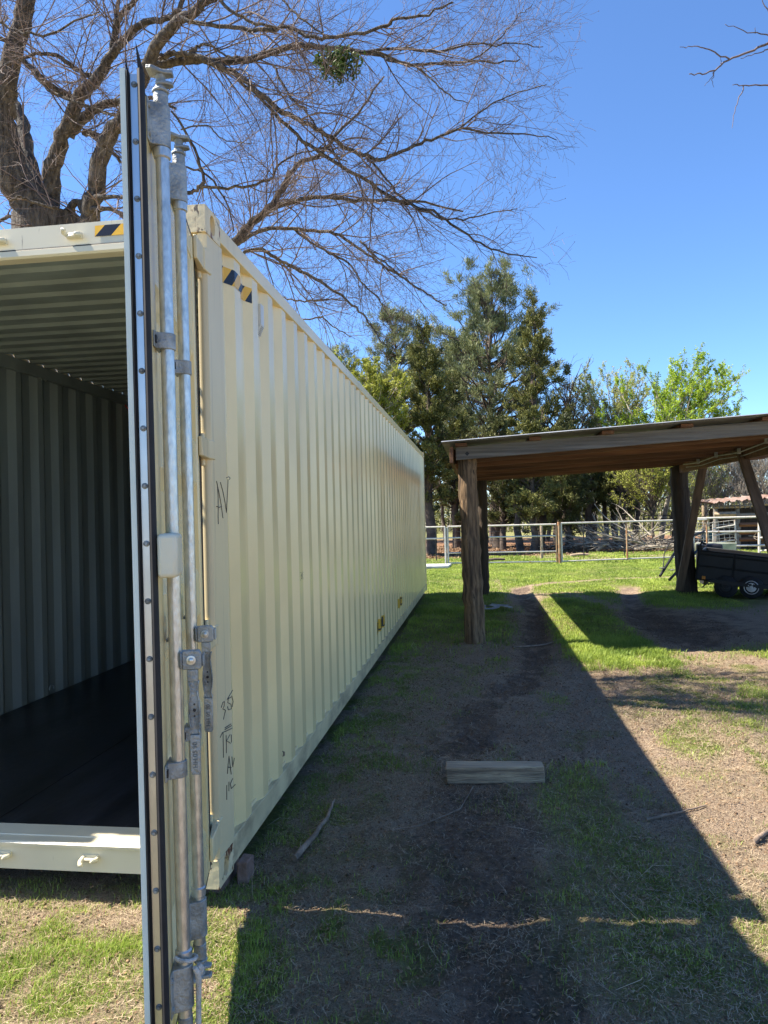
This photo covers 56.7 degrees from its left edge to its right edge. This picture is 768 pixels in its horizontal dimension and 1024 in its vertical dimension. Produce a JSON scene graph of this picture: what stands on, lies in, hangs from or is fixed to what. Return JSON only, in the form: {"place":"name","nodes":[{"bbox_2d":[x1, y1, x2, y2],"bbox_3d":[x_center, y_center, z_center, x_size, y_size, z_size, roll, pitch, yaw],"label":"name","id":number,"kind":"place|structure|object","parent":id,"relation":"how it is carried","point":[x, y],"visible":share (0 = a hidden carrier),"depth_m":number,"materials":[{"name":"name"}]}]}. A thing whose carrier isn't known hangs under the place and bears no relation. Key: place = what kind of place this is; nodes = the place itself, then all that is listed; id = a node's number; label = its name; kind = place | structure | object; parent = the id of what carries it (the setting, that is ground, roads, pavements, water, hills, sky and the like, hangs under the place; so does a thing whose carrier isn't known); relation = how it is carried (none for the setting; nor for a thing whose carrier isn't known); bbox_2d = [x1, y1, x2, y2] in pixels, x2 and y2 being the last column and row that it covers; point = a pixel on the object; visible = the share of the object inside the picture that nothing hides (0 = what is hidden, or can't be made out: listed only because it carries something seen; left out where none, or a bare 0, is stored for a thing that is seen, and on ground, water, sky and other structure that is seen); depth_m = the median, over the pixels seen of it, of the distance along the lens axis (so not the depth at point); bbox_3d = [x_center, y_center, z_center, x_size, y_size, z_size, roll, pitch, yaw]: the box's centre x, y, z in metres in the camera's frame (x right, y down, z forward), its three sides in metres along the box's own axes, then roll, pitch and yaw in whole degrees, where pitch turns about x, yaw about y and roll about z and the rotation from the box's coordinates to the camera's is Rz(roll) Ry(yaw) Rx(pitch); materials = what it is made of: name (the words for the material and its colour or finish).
{"place":"outdoors","nodes":[
{"label":"outdoors","id":0,"kind":"place"},
{"bbox_2d":[0,515,767,1023],"bbox_3d":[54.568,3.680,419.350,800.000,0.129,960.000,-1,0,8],"label":"ground","id":1,"kind":"structure","parent":0,"point":[636,609],"depth_m":3.36,"materials":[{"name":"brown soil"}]},
{"bbox_2d":[0,41,426,1023],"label":"shipping container","id":2,"kind":"object","parent":1,"relation":"on","point":[214,489],"visible":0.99,"depth_m":3.83,"materials":[{"name":"beige metal"}]},
{"bbox_2d":[119,41,216,1023],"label":"door","id":3,"kind":"structure","parent":2,"relation":"in","point":[174,675],"depth_m":1.93,"materials":[{"name":"beige paint"}]},
{"bbox_2d":[174,953,204,1023],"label":"rope","id":4,"kind":"object","parent":2,"relation":"attached to","point":[198,969],"visible":0.84,"depth_m":1.94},
{"bbox_2d":[206,858,238,894],"bbox_3d":[-0.746,1.642,3.245,0.110,0.099,0.260,-1,0,8],"label":"support block","id":5,"kind":"object","parent":1,"relation":"on","point":[230,877],"depth_m":3.18,"materials":[{"name":"grey concrete"}]},
{"bbox_2d":[237,853,253,883],"bbox_3d":[-0.628,1.631,3.240,0.053,0.115,0.097,-1,0,8],"label":"wood block","id":6,"kind":"object","parent":1,"relation":"on","point":[245,866],"depth_m":3.21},
{"bbox_2d":[0,0,598,374],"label":"bare tree","id":7,"kind":"object","parent":1,"relation":"on","point":[30,192],"visible":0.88,"depth_m":6.39,"materials":[{"name":"brown plant"}]},
{"bbox_2d":[312,44,365,90],"bbox_3d":[-0.376,-3.777,5.994,0.450,0.424,0.309,-1,0,8],"label":"mistletoe","id":8,"kind":"object","parent":7,"relation":"attached to","point":[342,60],"visible":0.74,"depth_m":5.97,"materials":[{"name":"green plant"}]},
{"bbox_2d":[291,799,334,860],"bbox_3d":[-0.338,1.643,3.712,0.057,0.048,0.667,-1,0,14],"label":"stick","id":9,"kind":"object","parent":1,"relation":"on","point":[299,852],"visible":1,"depth_m":3.56,"materials":[{"name":"wood"}]},
{"bbox_2d":[326,342,360,381],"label":"pine tree","id":10,"kind":"object","parent":1,"relation":"on","point":[349,353],"visible":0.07,"depth_m":45.66,"materials":[{"name":"green plant"}]},
{"bbox_2d":[333,345,413,435],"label":"leafy tree","id":11,"kind":"object","parent":1,"relation":"on","point":[376,386],"visible":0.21,"depth_m":29.52,"materials":[{"name":"green plant"}]},
{"bbox_2d":[0,655,767,1023],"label":"clods","id":12,"kind":"object","parent":1,"relation":"on","point":[478,829],"visible":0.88,"depth_m":3.43,"materials":[{"name":"brown soil"}]},
{"bbox_2d":[363,300,432,443],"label":"pine tree","id":13,"kind":"object","parent":1,"relation":"on","point":[393,357],"visible":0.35,"depth_m":43.27,"materials":[{"name":"green plant"}]},
{"bbox_2d":[388,786,473,830],"bbox_3d":[0.322,1.643,3.931,0.118,0.030,0.807,-2,-1,40],"label":"stick","id":14,"kind":"object","parent":1,"relation":"on","point":[439,817],"visible":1,"depth_m":3.86,"materials":[{"name":"brown wood"}]},
{"bbox_2d":[391,316,476,553],"bbox_3d":[2.039,-3.344,30.790,4.252,10.363,3.698,-1,0,-6],"label":"cedar tree","id":15,"kind":"object","parent":1,"relation":"on","point":[429,412],"visible":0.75,"depth_m":30.79,"materials":[{"name":"green plant"}]},
{"bbox_2d":[425,526,446,563],"bbox_3d":[-2.465,1.272,23.873,9.095,1.406,0.070,-1,0,6],"label":"pipe fence","id":16,"kind":"object","parent":1,"relation":"on","point":[445,542],"visible":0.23,"depth_m":23.42,"materials":[{"name":"white metal"}]},
{"bbox_2d":[426,564,451,568],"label":"concrete slab","id":17,"kind":"structure","parent":1,"relation":"on","point":[433,566],"depth_m":22.22,"materials":[{"name":"white concrete"}]},
{"bbox_2d":[424,450,457,541],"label":"dark tree","id":18,"kind":"object","parent":1,"relation":"on","point":[442,516],"visible":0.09,"depth_m":35.92,"materials":[{"name":"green plant"}]},
{"bbox_2d":[423,368,475,547],"bbox_3d":[3.418,-2.754,35.917,3.178,9.180,3.419,-1,0,8],"label":"cedar tree","id":19,"kind":"object","parent":1,"relation":"on","point":[455,507],"visible":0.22,"depth_m":35.77,"materials":[{"name":"green plant"}]},
{"bbox_2d":[436,332,501,438],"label":"pine tree","id":20,"kind":"object","parent":1,"relation":"on","point":[463,403],"visible":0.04,"depth_m":46.45,"materials":[{"name":"green plant"}]},
{"bbox_2d":[404,253,581,544],"bbox_3d":[5.788,-6.165,38.927,8.428,15.952,9.152,-1,0,-23],"label":"pine tree","id":21,"kind":"object","parent":1,"relation":"on","point":[490,321],"visible":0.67,"depth_m":37.90,"materials":[{"name":"green plant"}]},
{"bbox_2d":[487,480,499,547],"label":"dark tree","id":22,"kind":"object","parent":1,"relation":"on","point":[495,544],"visible":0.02,"depth_m":34.78,"materials":[{"name":"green plant"}]},
{"bbox_2d":[445,761,544,783],"bbox_3d":[0.679,1.603,4.386,0.603,0.106,0.123,-1,0,2],"label":"timber","id":23,"kind":"object","parent":1,"relation":"on","point":[484,772],"visible":1,"depth_m":4.33,"materials":[{"name":"grey wood"}]},
{"bbox_2d":[489,558,504,560],"bbox_3d":[3.865,1.664,24.802,0.705,0.140,0.100,-1,0,-1],"label":"fallen log","id":24,"kind":"object","parent":1,"relation":"on","point":[491,559],"visible":0.74,"depth_m":24.76,"materials":[{"name":"brown wood"}]},
{"bbox_2d":[484,604,511,608],"bbox_3d":[1.903,1.610,12.102,0.619,0.057,0.464,-1,0,8],"label":"scrap sheet","id":25,"kind":"object","parent":1,"relation":"on","point":[497,605],"visible":0.78,"depth_m":12.16,"materials":[{"name":"grey metal"}]},
{"bbox_2d":[483,411,523,549],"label":"cedar tree","id":26,"kind":"object","parent":1,"relation":"on","point":[500,425],"visible":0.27,"depth_m":32.85,"materials":[{"name":"green plant"}]},
{"bbox_2d":[497,478,542,550],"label":"dark tree","id":27,"kind":"object","parent":1,"relation":"on","point":[519,543],"visible":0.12,"depth_m":31.39,"materials":[{"name":"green plant"}]},
{"bbox_2d":[496,403,567,552],"bbox_3d":[6.054,-1.432,30.009,2.922,6.388,3.050,-2,-1,29],"label":"cedar tree","id":28,"kind":"object","parent":1,"relation":"on","point":[529,424],"visible":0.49,"depth_m":29.78,"materials":[{"name":"green plant"}]},
{"bbox_2d":[497,288,581,547],"bbox_3d":[7.061,-4.513,34.247,4.659,12.626,4.150,-1,0,8],"label":"cedar tree","id":29,"kind":"object","parent":1,"relation":"on","point":[537,350],"visible":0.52,"depth_m":33.77,"materials":[{"name":"green plant"}]},
{"bbox_2d":[513,636,567,647],"bbox_3d":[2.004,1.640,8.934,1.028,0.050,0.068,-1,-1,-35],"label":"stick","id":30,"kind":"object","parent":1,"relation":"on","point":[535,645],"visible":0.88,"depth_m":8.81,"materials":[{"name":"brown wood"}]},
{"bbox_2d":[545,526,551,541],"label":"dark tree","id":31,"kind":"object","parent":1,"relation":"on","point":[547,539],"depth_m":41.89,"materials":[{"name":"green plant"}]},
{"bbox_2d":[432,523,665,559],"bbox_3d":[5.992,1.128,26.001,9.350,1.330,0.099,-1,0,0],"label":"wire fence","id":32,"kind":"object","parent":1,"relation":"on","point":[541,539],"visible":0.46,"depth_m":25.99,"materials":[{"name":"grey metal"}]},
{"bbox_2d":[544,487,557,542],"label":"dark tree","id":33,"kind":"object","parent":1,"relation":"on","point":[554,540],"depth_m":37.88,"materials":[{"name":"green plant"}]},
{"bbox_2d":[557,522,560,563],"bbox_3d":[5.674,1.048,23.046,0.092,1.460,0.092,-2,-1,30],"label":"gate post","id":34,"kind":"object","parent":1,"relation":"on","point":[559,541],"visible":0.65,"depth_m":23.01,"materials":[{"name":"brown wood"}]},
{"bbox_2d":[447,523,557,563],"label":"pipe gate","id":35,"kind":"structure","parent":34,"relation":"attached to","point":[555,536],"depth_m":23.18,"materials":[{"name":"metal"}]},
{"bbox_2d":[560,519,707,561],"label":"pipe gate","id":36,"kind":"structure","parent":34,"relation":"attached to","point":[626,558],"depth_m":23.44,"materials":[{"name":"grey metal"}]},
{"bbox_2d":[546,402,584,544],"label":"cedar tree","id":37,"kind":"object","parent":1,"relation":"on","point":[572,527],"visible":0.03,"depth_m":34.88,"materials":[{"name":"green plant"}]},
{"bbox_2d":[537,412,599,548],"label":"cedar tree","id":38,"kind":"object","parent":1,"relation":"on","point":[567,498],"visible":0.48,"depth_m":31.67,"materials":[{"name":"green plant"}]},
{"bbox_2d":[544,356,596,539],"bbox_3d":[9.692,-3.142,36.954,3.234,9.718,3.452,-1,-1,-31],"label":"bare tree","id":39,"kind":"object","parent":1,"relation":"on","point":[564,400],"visible":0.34,"depth_m":36.63,"materials":[{"name":"green plant"}]},
{"bbox_2d":[578,472,601,547],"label":"dark tree","id":40,"kind":"object","parent":1,"relation":"on","point":[588,515],"visible":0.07,"depth_m":33.39,"materials":[{"name":"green plant"}]},
{"bbox_2d":[572,415,617,539],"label":"cedar tree","id":41,"kind":"object","parent":1,"relation":"on","point":[593,423],"visible":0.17,"depth_m":33.84,"materials":[{"name":"green plant"}]},
{"bbox_2d":[423,432,767,531],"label":"woods","id":42,"kind":"object","parent":1,"relation":"on","point":[628,525],"visible":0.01,"depth_m":74.79,"materials":[{"name":"green plant"}]},
{"bbox_2d":[425,479,766,533],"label":"undergrowth","id":43,"kind":"object","parent":1,"relation":"on","point":[437,515],"visible":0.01,"depth_m":68.66,"materials":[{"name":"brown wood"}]},
{"bbox_2d":[588,425,609,542],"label":"dark tree","id":44,"kind":"object","parent":1,"relation":"on","point":[604,509],"visible":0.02,"depth_m":33.91,"materials":[{"name":"brown plant"}]},
{"bbox_2d":[595,542,608,551],"bbox_3d":[9.043,1.457,29.505,0.595,0.417,0.160,-1,0,-2],"label":"fallen log","id":45,"kind":"object","parent":1,"relation":"on","point":[599,548],"visible":0.79,"depth_m":29.44,"materials":[{"name":"grey wood"}]},
{"bbox_2d":[441,413,767,644],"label":"carport","id":46,"kind":"object","parent":1,"relation":"on","point":[683,448],"visible":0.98,"depth_m":9.04,"materials":[{"name":"brown wood"}]},
{"bbox_2d":[549,357,661,527],"bbox_3d":[12.623,-3.565,39.865,5.511,10.448,6.246,-1,-1,-43],"label":"leafy tree","id":47,"kind":"object","parent":1,"relation":"on","point":[618,405],"visible":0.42,"depth_m":39.54,"materials":[{"name":"green plant"}]},
{"bbox_2d":[610,493,618,545],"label":"dark tree","id":48,"kind":"object","parent":1,"relation":"on","point":[613,519],"depth_m":34.39,"materials":[{"name":"brown plant"}]},
{"bbox_2d":[591,469,644,546],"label":"cedar tree","id":49,"kind":"object","parent":1,"relation":"on","point":[619,490],"visible":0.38,"depth_m":32.96,"materials":[{"name":"green plant"}]},
{"bbox_2d":[632,424,649,544],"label":"dark tree","id":50,"kind":"object","parent":1,"relation":"on","point":[636,517],"visible":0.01,"depth_m":33.86,"materials":[{"name":"brown plant"}]},
{"bbox_2d":[538,498,756,550],"bbox_3d":[10.615,0.610,29.401,8.644,2.579,4.828,-1,0,8],"label":"brush pile","id":51,"kind":"object","parent":1,"relation":"on","point":[634,542],"visible":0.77,"depth_m":29.40,"materials":[{"name":"grey plant"}]},
{"bbox_2d":[605,466,694,548],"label":"young tree","id":52,"kind":"object","parent":1,"relation":"on","point":[659,477],"visible":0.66,"depth_m":29.76,"materials":[{"name":"green plant"}]},
{"bbox_2d":[643,515,670,535],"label":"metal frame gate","id":53,"kind":"structure","parent":1,"relation":"on","point":[648,518],"depth_m":32.98,"materials":[{"name":"grey metal"}]},
{"bbox_2d":[589,341,750,542],"bbox_3d":[14.803,-3.403,35.753,7.256,9.989,6.948,-1,-1,-36],"label":"leafy tree","id":54,"kind":"object","parent":1,"relation":"on","point":[695,401],"visible":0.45,"depth_m":35.28,"materials":[{"name":"green plant"}]},
{"bbox_2d":[671,512,673,542],"bbox_3d":[13.206,0.838,32.496,0.160,1.675,0.160,-1,0,8],"label":"wooden post","id":55,"kind":"object","parent":1,"relation":"on","point":[672,535],"visible":0.14,"depth_m":32.46,"materials":[{"name":"brown wood"}]},
{"bbox_2d":[645,805,705,820],"bbox_3d":[1.556,1.598,3.784,0.394,0.024,0.020,-1,0,-19],"label":"stick","id":56,"kind":"object","parent":1,"relation":"on","point":[661,815],"visible":1,"depth_m":3.76,"materials":[{"name":"brown wood"}]},
{"bbox_2d":[702,506,705,529],"bbox_3d":[13.938,0.684,30.996,0.180,1.924,0.171,-1,0,8],"label":"wooden post","id":57,"kind":"object","parent":1,"relation":"on","point":[704,514],"visible":0.5,"depth_m":30.93,"materials":[{"name":"brown wood"}]},
{"bbox_2d":[669,463,739,515],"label":"young tree","id":58,"kind":"object","parent":1,"relation":"on","point":[706,484],"visible":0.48,"depth_m":33.63,"materials":[{"name":"green plant"}]},
{"bbox_2d":[701,530,712,541],"bbox_3d":[13.471,1.145,29.499,0.620,0.801,0.620,-1,0,8],"label":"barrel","id":59,"kind":"object","parent":1,"relation":"on","point":[711,537],"visible":0.21,"depth_m":29.23,"materials":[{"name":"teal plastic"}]},
{"bbox_2d":[695,520,736,542],"bbox_3d":[12.032,0.757,25.940,1.597,0.909,0.142,-1,0,0],"label":"cattle panel","id":60,"kind":"object","parent":1,"relation":"on","point":[718,527],"visible":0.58,"depth_m":25.90,"materials":[{"name":"grey metal"}]},
{"bbox_2d":[695,542,736,549],"bbox_3d":[11.416,1.311,24.518,1.320,0.486,1.320,-1,0,8],"label":"water trough","id":61,"kind":"object","parent":1,"relation":"on","point":[730,545],"visible":0.3,"depth_m":23.98,"materials":[{"name":"plastic"}]},
{"bbox_2d":[684,0,767,126],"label":"bare tree","id":62,"kind":"object","parent":1,"relation":"on","point":[744,53],"visible":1,"depth_m":5.60,"materials":[{"name":"brown plant"}]},
{"bbox_2d":[690,458,766,504],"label":"bare tree","id":63,"kind":"object","parent":1,"relation":"on","point":[728,487],"visible":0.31,"depth_m":33.70,"materials":[{"name":"grey plant"}]},
{"bbox_2d":[693,516,766,552],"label":"pen fence","id":64,"kind":"object","parent":1,"relation":"on","point":[759,544],"visible":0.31,"depth_m":25.36,"materials":[{"name":"white metal"}]},
{"bbox_2d":[695,542,767,598],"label":"trailer","id":65,"kind":"object","parent":1,"relation":"on","point":[727,572],"visible":1,"depth_m":13.13,"materials":[{"name":"black paint"}]},
{"bbox_2d":[701,494,767,549],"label":"animal shelter","id":66,"kind":"object","parent":1,"relation":"on","point":[729,510],"visible":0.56,"depth_m":28.48,"materials":[{"name":"metal"}]},
{"bbox_2d":[720,458,767,503],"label":"bare tree","id":67,"kind":"object","parent":1,"relation":"on","point":[762,472],"visible":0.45,"depth_m":32.82,"materials":[{"name":"grey plant"}]},
{"bbox_2d":[724,458,767,503],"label":"bare tree","id":68,"kind":"object","parent":1,"relation":"on","point":[744,501],"visible":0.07,"depth_m":37.06,"materials":[{"name":"grey plant"}]},
{"bbox_2d":[750,829,767,844],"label":"stick","id":69,"kind":"object","parent":1,"relation":"on","point":[757,838],"visible":1,"depth_m":3.48,"materials":[{"name":"beige wood"}]},
{"bbox_2d":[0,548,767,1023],"bbox_3d":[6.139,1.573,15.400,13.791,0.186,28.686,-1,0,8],"label":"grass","id":70,"kind":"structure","parent":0,"point":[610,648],"depth_m":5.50,"materials":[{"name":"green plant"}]},
{"bbox_2d":[0,0,767,514],"label":"sky","id":71,"kind":"structure","parent":0,"point":[664,210],"materials":[{"name":"blue"}]},
{"bbox_2d":[570,553,588,556],"bbox_3d":[7.260,1.598,26.491,0.680,0.158,0.120,-1,0,1],"label":"fallen log","id":72,"kind":"object","parent":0,"point":[578,554],"visible":0.74,"depth_m":26.46,"materials":[{"name":"beige wood"}]}
]}

